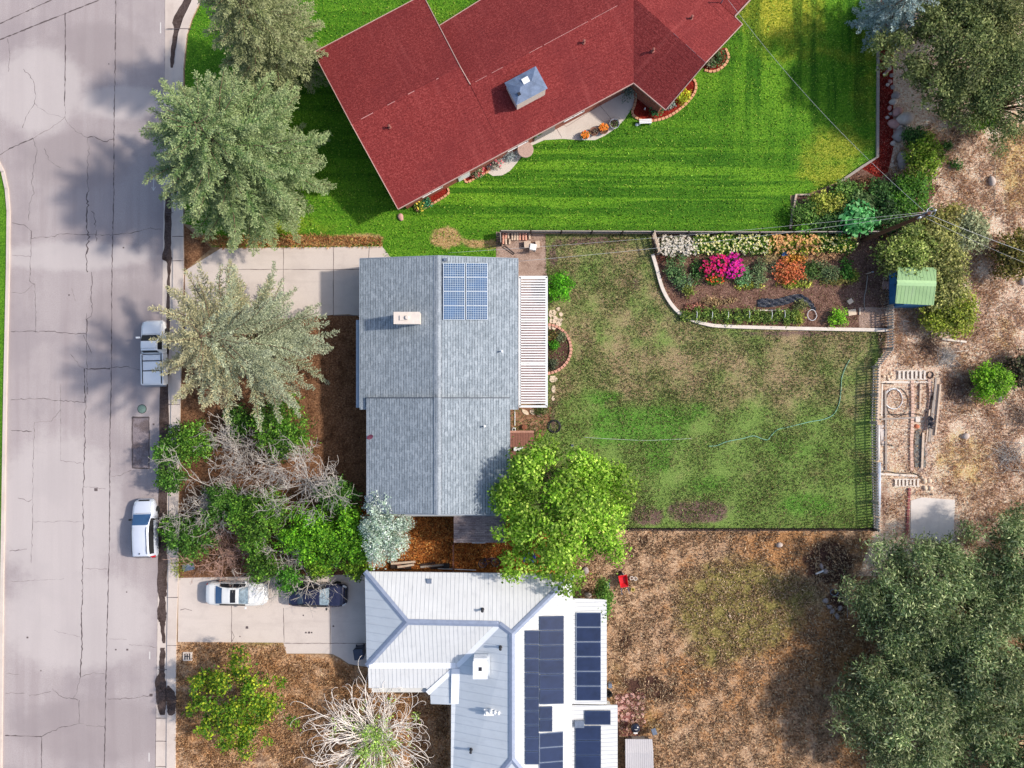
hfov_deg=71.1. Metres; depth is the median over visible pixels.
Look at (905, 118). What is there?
boulder
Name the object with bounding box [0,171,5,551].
lawn
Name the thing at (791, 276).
garden plant
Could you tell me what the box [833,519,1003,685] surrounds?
willow tree
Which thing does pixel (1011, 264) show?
wild shrub
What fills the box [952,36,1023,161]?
olive tree
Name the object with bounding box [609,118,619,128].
flower pot
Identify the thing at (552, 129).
door
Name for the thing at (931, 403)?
plank
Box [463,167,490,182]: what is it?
brick edging
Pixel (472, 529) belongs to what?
lean to shed
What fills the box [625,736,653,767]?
metal shed
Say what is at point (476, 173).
border plant
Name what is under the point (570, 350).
brick edging
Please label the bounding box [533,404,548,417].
flowerbed plant
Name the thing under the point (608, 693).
black tub
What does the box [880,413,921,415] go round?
garden hose
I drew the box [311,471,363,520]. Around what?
leafy shrub
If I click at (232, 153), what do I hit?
spruce tree
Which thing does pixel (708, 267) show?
magenta flower plant
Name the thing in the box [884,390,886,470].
plank
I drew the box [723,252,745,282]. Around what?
magenta flower plant
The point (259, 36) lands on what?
spruce tree
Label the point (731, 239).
overhead wire
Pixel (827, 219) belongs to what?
bed shrub
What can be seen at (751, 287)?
ground plant
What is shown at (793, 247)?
orange flower plant
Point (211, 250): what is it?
ground
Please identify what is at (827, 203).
bed shrub
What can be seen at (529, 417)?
earth path
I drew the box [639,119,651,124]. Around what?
garden bench
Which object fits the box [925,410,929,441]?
plank
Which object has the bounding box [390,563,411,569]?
timber stack
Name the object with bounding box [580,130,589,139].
flower pot
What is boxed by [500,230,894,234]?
plank fence
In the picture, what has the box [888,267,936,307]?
garden shed
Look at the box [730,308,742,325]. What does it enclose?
vegetable plant
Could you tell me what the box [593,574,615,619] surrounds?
climbing vine
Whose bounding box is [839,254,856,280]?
garden plant
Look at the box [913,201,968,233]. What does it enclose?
wild shrub
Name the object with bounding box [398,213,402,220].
garden rock
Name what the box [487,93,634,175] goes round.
patio
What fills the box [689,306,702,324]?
vegetable plant
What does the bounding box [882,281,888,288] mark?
paving slab
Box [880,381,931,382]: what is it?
plank
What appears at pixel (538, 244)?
wooden crate
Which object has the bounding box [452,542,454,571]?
rail fence
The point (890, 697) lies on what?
willow tree
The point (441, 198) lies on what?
brick edging
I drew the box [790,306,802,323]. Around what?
vegetable plant
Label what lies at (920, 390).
plank
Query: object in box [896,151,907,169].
boulder
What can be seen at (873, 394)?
picket fence
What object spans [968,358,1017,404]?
round shrub
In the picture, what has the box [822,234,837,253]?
yellow flower plant
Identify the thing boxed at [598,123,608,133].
flower pot
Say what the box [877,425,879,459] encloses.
ground pipe
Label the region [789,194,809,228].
timber edging
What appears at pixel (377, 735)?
weeping shrub
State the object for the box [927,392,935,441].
plank
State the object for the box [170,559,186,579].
kerb weed
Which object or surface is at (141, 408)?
manhole cover
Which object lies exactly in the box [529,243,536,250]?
garden chair
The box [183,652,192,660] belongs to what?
utility box
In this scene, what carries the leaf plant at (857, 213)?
on the planting bed at (852, 178)
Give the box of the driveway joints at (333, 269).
[181,246,368,643]
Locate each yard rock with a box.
[582,567,588,573]
[584,592,591,597]
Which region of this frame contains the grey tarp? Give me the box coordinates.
[914,429,925,466]
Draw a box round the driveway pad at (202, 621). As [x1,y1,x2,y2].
[178,574,366,666]
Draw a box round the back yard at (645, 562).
[563,529,1023,767]
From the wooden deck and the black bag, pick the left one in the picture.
the wooden deck
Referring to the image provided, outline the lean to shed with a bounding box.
[454,516,505,542]
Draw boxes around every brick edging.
[413,188,449,211]
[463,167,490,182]
[548,323,571,374]
[631,78,697,121]
[704,48,729,72]
[905,488,910,533]
[909,380,914,469]
[924,379,931,429]
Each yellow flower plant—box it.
[810,232,828,255]
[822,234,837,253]
[830,234,848,254]
[839,234,858,256]
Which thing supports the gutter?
on the road
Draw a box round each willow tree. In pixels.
[823,623,998,767]
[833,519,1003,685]
[912,570,1023,763]
[937,500,1023,657]
[942,698,1023,767]
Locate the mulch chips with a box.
[862,47,892,176]
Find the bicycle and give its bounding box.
[478,557,499,567]
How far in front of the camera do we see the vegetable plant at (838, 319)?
55.42 m
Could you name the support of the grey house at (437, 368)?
on the ground at (211, 250)
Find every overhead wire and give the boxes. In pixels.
[451,212,922,252]
[524,214,918,260]
[729,1,923,210]
[925,217,1021,261]
[931,215,1023,251]
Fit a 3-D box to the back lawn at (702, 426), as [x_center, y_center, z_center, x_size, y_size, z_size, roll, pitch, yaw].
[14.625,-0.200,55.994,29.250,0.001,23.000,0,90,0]
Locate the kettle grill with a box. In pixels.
[631,719,639,733]
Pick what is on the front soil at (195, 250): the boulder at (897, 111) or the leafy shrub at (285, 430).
the leafy shrub at (285, 430)
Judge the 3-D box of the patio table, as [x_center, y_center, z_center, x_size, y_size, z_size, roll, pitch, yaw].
[1.037,-18.071,55.610,1.240,0.740,1.240,0,90,0]
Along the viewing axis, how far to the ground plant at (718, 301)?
55.82 m
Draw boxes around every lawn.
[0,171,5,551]
[185,0,875,256]
[512,234,885,528]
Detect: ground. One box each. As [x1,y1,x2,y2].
[177,4,889,666]
[614,692,645,735]
[858,0,1023,576]
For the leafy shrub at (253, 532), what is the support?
on the front soil at (195, 250)
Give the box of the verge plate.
[182,563,194,570]
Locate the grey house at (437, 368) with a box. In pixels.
[356,255,517,515]
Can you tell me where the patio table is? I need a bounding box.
[517,142,532,157]
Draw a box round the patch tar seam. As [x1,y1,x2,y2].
[131,416,149,468]
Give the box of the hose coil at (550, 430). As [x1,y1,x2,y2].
[547,419,560,432]
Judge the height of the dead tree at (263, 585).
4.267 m
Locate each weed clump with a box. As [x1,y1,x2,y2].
[940,140,954,151]
[947,154,964,173]
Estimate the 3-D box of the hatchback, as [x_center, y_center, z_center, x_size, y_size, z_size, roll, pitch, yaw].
[-28.325,11.170,55.176,2.110,1.639,4.560,-1,90,0]
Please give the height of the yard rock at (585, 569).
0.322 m
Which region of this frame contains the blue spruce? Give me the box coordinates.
[844,0,939,51]
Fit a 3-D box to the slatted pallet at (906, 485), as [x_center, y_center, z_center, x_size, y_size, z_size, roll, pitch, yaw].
[30.800,7.700,55.931,2.000,0.108,0.616,0,90,0]
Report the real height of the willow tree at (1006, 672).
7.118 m
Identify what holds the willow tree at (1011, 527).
on the rough ground at (905, 103)
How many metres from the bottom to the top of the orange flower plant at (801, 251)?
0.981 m
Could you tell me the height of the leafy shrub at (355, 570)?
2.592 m
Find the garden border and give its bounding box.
[651,254,887,331]
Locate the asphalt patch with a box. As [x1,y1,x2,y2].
[133,418,148,467]
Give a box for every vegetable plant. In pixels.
[679,305,693,325]
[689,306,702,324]
[700,306,715,322]
[709,306,723,327]
[719,305,734,326]
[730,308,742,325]
[740,306,753,323]
[748,307,762,325]
[759,309,773,325]
[770,307,783,324]
[779,307,792,327]
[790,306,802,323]
[792,307,806,325]
[793,298,809,310]
[827,307,848,327]
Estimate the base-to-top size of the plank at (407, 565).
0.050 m
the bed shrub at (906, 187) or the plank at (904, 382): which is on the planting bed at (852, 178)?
the bed shrub at (906, 187)
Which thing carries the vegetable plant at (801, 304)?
on the garden bed at (862, 263)
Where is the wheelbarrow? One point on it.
(623, 580)
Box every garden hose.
[709,359,849,446]
[864,275,867,310]
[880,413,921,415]
[882,471,919,475]
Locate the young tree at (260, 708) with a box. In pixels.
[181,642,301,762]
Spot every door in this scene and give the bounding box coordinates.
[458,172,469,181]
[534,126,554,141]
[631,736,644,738]
[888,283,896,296]
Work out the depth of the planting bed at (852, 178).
55.99 m
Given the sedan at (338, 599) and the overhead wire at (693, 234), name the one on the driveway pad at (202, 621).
the sedan at (338, 599)
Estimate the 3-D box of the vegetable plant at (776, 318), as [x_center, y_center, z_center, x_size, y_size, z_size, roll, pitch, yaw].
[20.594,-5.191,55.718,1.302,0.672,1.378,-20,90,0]
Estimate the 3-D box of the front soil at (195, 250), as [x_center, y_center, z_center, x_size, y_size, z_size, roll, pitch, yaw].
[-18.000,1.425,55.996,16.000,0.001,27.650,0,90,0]
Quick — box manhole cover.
[137,404,146,413]
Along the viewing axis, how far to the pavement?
55.89 m
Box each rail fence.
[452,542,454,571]
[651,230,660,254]
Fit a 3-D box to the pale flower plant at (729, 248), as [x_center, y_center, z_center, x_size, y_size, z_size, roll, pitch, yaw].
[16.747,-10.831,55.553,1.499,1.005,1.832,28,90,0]
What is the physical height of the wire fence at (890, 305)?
1.014 m
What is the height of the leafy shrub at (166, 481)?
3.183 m
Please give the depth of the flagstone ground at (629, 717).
55.99 m
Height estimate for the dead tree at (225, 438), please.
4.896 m
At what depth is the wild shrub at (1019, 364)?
54.70 m
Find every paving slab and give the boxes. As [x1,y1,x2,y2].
[848,309,856,315]
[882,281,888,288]
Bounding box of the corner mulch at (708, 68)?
[703,47,726,69]
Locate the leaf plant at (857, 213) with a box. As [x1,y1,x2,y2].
[838,198,881,238]
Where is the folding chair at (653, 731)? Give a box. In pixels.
[650,726,656,737]
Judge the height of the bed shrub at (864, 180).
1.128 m
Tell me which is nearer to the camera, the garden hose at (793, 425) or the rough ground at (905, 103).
the garden hose at (793, 425)
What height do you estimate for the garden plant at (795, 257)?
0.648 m
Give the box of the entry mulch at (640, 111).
[633,78,694,120]
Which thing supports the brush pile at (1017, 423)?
on the rough ground at (905, 103)
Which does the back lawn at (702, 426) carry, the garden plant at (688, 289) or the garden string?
the garden string
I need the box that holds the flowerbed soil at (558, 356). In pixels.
[548,325,570,371]
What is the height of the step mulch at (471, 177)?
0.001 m
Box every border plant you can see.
[414,201,425,214]
[420,197,432,207]
[470,167,484,179]
[487,158,503,169]
[502,151,516,161]
[620,87,636,103]
[649,107,663,116]
[668,101,675,109]
[675,87,691,105]
[705,57,715,68]
[710,48,729,67]
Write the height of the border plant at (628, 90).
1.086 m
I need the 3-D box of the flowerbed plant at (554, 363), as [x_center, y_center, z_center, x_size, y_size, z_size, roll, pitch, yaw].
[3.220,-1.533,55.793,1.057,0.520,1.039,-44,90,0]
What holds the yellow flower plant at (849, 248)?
on the garden bed at (862, 263)
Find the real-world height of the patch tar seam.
0.001 m
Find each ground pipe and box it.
[875,462,880,516]
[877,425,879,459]
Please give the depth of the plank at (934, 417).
55.90 m
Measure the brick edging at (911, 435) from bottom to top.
0.160 m
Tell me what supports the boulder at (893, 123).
on the mulch strip
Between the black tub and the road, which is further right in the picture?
the black tub
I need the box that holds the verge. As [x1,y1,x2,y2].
[176,642,450,767]
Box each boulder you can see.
[887,119,899,128]
[889,98,897,104]
[891,91,900,98]
[892,107,902,116]
[893,127,905,142]
[895,112,914,124]
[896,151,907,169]
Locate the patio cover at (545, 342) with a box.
[519,276,547,407]
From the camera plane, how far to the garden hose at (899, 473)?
55.91 m
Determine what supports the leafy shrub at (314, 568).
on the front soil at (195, 250)
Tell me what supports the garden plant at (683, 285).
on the garden bed at (862, 263)
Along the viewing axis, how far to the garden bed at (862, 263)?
55.99 m
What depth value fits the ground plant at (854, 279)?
55.79 m
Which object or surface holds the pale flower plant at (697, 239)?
on the garden bed at (862, 263)
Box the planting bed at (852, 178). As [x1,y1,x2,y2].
[792,169,940,230]
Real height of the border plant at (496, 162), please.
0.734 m
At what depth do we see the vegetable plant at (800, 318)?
55.63 m
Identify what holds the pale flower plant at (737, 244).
on the garden bed at (862, 263)
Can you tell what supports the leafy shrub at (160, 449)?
on the front soil at (195, 250)
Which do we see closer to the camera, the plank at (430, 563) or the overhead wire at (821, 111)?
the overhead wire at (821, 111)
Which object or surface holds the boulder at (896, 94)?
on the rough ground at (905, 103)
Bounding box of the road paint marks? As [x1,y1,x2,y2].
[149,22,160,761]
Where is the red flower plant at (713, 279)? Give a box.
[705,274,725,285]
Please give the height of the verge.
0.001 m
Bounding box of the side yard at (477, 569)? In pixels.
[358,506,556,573]
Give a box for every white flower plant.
[653,233,672,255]
[664,235,682,257]
[672,234,688,256]
[682,234,698,258]
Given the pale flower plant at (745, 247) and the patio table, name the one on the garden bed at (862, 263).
the pale flower plant at (745, 247)
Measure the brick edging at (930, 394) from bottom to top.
0.154 m
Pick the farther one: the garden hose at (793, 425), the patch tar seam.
the patch tar seam
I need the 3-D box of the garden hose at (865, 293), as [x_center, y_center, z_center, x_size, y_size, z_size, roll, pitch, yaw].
[27.595,-7.100,55.940,0.218,0.068,2.816,3,90,0]
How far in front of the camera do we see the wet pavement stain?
55.89 m
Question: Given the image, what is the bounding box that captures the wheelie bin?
[353,644,365,659]
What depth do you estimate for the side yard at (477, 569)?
55.99 m
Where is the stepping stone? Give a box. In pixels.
[549,376,557,381]
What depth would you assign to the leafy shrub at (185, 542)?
53.93 m
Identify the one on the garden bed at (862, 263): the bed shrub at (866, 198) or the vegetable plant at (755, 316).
the vegetable plant at (755, 316)
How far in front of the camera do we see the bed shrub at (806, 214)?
55.14 m
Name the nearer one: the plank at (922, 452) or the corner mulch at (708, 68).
the plank at (922, 452)
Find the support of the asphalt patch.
on the road
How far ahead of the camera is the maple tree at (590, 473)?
50.17 m
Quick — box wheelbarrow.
[618,571,629,593]
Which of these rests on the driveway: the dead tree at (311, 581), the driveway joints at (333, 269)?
the driveway joints at (333, 269)
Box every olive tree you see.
[866,0,1023,129]
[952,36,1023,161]
[954,0,1023,57]
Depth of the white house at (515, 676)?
52.57 m
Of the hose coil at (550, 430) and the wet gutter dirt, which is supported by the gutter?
the wet gutter dirt
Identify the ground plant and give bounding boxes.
[657,249,674,261]
[683,300,704,312]
[699,294,736,306]
[733,281,767,291]
[762,252,781,263]
[766,260,780,275]
[811,257,825,267]
[849,268,860,282]
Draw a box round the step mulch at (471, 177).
[465,167,486,180]
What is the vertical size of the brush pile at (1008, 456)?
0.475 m
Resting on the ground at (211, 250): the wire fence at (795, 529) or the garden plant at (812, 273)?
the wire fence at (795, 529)
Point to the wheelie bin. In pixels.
(358, 651)
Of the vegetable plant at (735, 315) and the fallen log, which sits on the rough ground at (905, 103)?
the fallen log
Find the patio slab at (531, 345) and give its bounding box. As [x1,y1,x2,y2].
[518,288,544,401]
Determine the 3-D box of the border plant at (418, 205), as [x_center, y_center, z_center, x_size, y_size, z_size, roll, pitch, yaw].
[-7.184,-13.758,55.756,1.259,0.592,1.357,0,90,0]
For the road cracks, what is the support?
on the road
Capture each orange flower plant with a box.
[766,229,782,255]
[775,233,792,255]
[782,230,801,253]
[795,232,811,255]
[803,230,821,253]
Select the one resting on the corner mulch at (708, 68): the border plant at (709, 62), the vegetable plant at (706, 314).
the border plant at (709, 62)
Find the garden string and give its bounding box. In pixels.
[585,437,690,440]
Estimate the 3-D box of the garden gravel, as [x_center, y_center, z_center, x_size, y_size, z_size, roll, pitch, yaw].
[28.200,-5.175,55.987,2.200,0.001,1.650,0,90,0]
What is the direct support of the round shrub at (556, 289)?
on the back lawn at (702, 426)
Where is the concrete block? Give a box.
[914,416,919,421]
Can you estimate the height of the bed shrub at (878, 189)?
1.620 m
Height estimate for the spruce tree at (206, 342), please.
13.495 m
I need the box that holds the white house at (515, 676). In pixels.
[363,570,617,767]
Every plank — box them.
[391,561,414,564]
[397,564,413,567]
[420,562,434,565]
[420,564,443,567]
[877,358,880,418]
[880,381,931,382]
[880,425,884,445]
[881,384,882,415]
[881,417,921,419]
[881,473,916,476]
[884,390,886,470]
[919,384,921,409]
[921,433,923,468]
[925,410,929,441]
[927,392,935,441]
[929,395,932,413]
[930,377,939,441]
[933,377,936,399]
[934,384,940,434]
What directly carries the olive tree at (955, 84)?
on the rough ground at (905, 103)
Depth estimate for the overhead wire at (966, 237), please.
48.16 m
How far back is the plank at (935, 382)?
55.70 m
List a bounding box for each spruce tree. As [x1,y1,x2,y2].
[139,62,336,256]
[147,258,339,431]
[197,0,329,109]
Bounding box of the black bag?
[928,416,933,428]
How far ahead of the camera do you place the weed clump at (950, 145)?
55.63 m
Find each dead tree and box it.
[148,443,255,537]
[158,485,237,549]
[164,523,248,586]
[194,412,258,486]
[222,423,296,495]
[232,544,296,607]
[250,429,356,525]
[257,516,310,593]
[270,553,346,615]
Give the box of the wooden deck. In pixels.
[510,431,533,448]
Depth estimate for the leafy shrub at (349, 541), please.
52.96 m
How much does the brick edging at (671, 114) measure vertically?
0.138 m
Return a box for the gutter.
[156,0,182,767]
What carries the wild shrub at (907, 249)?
on the rough ground at (905, 103)
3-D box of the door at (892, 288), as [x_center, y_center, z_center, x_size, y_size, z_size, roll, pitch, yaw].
[29.400,-7.250,55.000,0.100,1.950,0.950,0,90,0]
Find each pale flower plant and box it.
[690,232,708,256]
[699,233,717,255]
[709,229,727,255]
[718,232,736,256]
[727,233,744,256]
[736,234,754,256]
[744,233,762,256]
[754,233,771,254]
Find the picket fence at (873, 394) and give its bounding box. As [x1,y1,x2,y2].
[869,306,893,531]
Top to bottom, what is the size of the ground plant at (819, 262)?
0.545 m
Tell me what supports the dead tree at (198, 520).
on the front soil at (195, 250)
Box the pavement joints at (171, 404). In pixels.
[155,28,190,766]
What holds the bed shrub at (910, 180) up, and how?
on the planting bed at (852, 178)
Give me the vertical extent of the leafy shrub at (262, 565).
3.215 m
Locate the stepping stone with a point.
(552, 379)
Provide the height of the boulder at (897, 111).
0.543 m
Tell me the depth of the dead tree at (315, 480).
52.17 m
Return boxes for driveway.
[185,246,389,330]
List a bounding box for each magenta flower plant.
[699,257,717,280]
[710,254,729,278]
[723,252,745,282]
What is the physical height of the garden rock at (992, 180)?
0.390 m
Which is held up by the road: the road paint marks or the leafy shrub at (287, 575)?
the road paint marks
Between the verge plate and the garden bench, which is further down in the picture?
the verge plate
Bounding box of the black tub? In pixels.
[607,689,611,697]
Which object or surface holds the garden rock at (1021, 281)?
on the rough ground at (905, 103)
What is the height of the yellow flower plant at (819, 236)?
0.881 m
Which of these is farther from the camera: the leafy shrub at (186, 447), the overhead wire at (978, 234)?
the leafy shrub at (186, 447)
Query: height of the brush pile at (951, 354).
0.444 m
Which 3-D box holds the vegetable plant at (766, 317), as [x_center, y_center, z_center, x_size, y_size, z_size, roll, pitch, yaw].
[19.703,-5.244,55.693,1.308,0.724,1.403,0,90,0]
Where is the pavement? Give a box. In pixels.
[166,0,198,767]
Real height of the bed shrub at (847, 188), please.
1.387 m
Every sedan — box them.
[206,579,268,608]
[288,581,348,610]
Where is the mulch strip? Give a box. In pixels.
[863,3,893,176]
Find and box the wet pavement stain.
[166,685,176,715]
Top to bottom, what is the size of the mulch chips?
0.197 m
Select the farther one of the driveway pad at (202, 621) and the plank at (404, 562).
the driveway pad at (202, 621)
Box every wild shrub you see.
[869,218,945,281]
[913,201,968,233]
[914,219,972,284]
[914,287,981,339]
[920,260,975,315]
[946,204,992,254]
[968,112,999,133]
[987,227,1023,281]
[1000,346,1023,391]
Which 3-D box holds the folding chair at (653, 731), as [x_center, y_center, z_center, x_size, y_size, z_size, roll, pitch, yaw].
[11.002,26.963,55.521,0.400,0.950,0.500,-20,90,0]
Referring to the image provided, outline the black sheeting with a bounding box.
[757,294,815,309]
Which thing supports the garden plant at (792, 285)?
on the garden bed at (862, 263)
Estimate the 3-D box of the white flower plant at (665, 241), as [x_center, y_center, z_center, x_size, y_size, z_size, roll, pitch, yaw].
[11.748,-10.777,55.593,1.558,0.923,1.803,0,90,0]
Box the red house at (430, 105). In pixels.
[313,0,750,209]
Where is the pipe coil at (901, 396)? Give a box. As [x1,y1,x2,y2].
[884,388,902,408]
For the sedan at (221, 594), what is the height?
1.441 m
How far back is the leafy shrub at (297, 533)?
52.73 m
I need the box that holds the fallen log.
[941,338,966,342]
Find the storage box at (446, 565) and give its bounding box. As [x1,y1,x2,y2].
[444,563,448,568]
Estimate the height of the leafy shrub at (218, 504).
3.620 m
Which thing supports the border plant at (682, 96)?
on the entry mulch at (640, 111)
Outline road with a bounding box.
[0,0,164,767]
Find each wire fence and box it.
[627,528,876,531]
[886,304,893,327]
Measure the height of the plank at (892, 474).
0.050 m
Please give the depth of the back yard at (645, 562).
56.00 m
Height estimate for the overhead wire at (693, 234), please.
3.721 m
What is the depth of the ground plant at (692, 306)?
55.80 m
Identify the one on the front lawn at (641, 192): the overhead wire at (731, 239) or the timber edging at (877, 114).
the timber edging at (877, 114)
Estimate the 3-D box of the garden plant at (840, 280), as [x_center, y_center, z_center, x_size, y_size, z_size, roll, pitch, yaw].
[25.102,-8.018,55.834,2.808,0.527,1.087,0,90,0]
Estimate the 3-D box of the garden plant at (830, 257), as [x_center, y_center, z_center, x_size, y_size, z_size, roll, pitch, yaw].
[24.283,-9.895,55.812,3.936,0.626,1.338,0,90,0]
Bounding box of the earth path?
[511,405,551,441]
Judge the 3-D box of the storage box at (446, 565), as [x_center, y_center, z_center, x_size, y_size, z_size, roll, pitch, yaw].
[-5.100,14.150,55.825,0.420,0.350,0.380,0,90,0]
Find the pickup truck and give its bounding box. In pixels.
[136,320,169,386]
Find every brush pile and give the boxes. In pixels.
[913,331,947,364]
[936,340,960,368]
[941,364,975,412]
[984,437,1023,473]
[989,397,1023,433]
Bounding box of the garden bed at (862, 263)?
[651,234,890,327]
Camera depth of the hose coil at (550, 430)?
55.91 m
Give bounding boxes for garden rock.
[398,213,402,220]
[961,433,969,438]
[987,176,995,185]
[1018,278,1023,285]
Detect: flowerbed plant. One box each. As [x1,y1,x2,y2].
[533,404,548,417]
[548,329,557,343]
[548,339,559,349]
[548,357,558,369]
[556,332,567,342]
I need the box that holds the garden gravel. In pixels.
[859,307,886,327]
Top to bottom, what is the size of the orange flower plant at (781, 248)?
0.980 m
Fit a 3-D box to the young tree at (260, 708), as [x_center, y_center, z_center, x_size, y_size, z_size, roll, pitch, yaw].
[-19.980,23.770,53.442,9.141,5.316,7.006,45,90,0]
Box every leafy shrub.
[148,431,183,468]
[152,463,191,495]
[156,510,183,552]
[164,417,220,469]
[164,512,220,569]
[198,479,247,526]
[222,402,256,444]
[224,482,295,555]
[241,538,285,591]
[246,389,320,463]
[272,499,341,566]
[273,561,304,597]
[302,549,340,580]
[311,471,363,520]
[313,501,376,574]
[340,550,375,582]
[899,125,930,148]
[901,126,948,180]
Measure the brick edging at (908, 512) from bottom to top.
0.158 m
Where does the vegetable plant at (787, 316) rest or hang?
on the garden bed at (862, 263)
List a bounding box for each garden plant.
[661,254,691,286]
[670,274,695,293]
[677,283,697,298]
[689,258,705,286]
[734,265,752,286]
[747,256,770,288]
[770,256,807,285]
[773,279,812,290]
[781,253,807,263]
[798,259,823,285]
[802,251,848,262]
[817,260,841,283]
[819,276,851,286]
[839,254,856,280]
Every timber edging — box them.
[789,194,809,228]
[840,1,879,181]
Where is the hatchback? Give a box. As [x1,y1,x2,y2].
[128,498,160,557]
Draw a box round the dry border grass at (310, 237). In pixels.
[194,232,382,248]
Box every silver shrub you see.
[357,493,416,569]
[363,488,381,511]
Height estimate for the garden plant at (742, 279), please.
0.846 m
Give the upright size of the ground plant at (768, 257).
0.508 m
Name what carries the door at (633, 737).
in the metal shed at (638, 751)
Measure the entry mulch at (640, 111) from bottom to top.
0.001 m
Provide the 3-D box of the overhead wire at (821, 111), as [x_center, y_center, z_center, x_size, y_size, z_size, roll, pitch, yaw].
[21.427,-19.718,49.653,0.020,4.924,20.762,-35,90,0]
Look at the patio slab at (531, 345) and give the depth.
55.95 m
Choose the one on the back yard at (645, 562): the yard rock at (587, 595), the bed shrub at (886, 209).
the yard rock at (587, 595)
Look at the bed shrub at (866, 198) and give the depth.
54.83 m
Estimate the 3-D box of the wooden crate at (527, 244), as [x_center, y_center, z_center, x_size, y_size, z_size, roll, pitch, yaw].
[1.200,-10.850,55.820,0.520,0.360,0.500,-3,90,0]
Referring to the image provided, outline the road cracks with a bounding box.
[0,0,163,767]
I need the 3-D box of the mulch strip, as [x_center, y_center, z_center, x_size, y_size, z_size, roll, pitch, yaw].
[28.525,-27.050,55.988,2.550,0.001,21.900,0,90,0]
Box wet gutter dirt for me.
[155,0,190,714]
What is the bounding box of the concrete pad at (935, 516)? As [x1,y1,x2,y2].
[910,497,954,542]
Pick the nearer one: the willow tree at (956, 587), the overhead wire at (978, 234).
the overhead wire at (978, 234)
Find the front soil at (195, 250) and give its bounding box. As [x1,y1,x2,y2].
[179,225,365,577]
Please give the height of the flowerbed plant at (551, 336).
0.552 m
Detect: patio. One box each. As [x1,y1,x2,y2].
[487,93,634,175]
[496,232,546,287]
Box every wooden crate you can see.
[524,241,530,247]
[535,241,539,248]
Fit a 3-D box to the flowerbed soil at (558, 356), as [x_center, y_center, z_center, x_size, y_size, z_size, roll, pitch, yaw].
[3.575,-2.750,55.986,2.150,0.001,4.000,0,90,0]
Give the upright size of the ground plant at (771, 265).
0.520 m
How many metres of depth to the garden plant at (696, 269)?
55.69 m
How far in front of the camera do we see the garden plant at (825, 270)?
55.58 m
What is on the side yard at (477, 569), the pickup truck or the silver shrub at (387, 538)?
the silver shrub at (387, 538)
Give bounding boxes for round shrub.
[548,269,576,304]
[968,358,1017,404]
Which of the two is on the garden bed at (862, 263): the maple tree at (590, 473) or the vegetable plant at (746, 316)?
the vegetable plant at (746, 316)
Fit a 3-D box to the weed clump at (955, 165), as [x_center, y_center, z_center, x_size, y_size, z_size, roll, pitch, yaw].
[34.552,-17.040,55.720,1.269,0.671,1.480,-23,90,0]
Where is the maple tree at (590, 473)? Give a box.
[485,429,644,600]
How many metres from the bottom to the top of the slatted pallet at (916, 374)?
0.108 m
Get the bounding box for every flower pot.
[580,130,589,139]
[590,127,598,135]
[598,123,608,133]
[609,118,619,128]
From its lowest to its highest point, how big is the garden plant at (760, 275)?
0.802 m
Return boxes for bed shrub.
[787,193,824,234]
[792,223,810,235]
[808,187,848,215]
[810,209,845,234]
[828,176,865,207]
[839,187,880,228]
[853,172,877,193]
[864,175,898,210]
[870,187,916,238]
[890,171,935,216]
[891,173,920,194]
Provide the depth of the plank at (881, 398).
55.60 m
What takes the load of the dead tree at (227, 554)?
on the front soil at (195, 250)
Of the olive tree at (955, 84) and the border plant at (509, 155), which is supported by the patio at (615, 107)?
the border plant at (509, 155)
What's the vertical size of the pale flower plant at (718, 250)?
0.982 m
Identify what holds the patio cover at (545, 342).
on the patio slab at (531, 345)
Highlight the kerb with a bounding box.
[0,162,10,767]
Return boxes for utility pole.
[860,207,936,242]
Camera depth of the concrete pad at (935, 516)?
55.97 m
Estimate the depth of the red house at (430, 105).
52.09 m
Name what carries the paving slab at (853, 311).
on the garden bed at (862, 263)
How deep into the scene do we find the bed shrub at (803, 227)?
54.98 m
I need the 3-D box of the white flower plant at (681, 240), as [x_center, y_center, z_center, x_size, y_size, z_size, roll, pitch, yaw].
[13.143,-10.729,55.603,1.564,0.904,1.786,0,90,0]
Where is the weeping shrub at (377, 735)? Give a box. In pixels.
[290,655,433,767]
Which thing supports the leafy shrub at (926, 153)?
on the rough ground at (905, 103)
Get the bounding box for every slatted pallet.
[894,479,919,486]
[897,370,926,379]

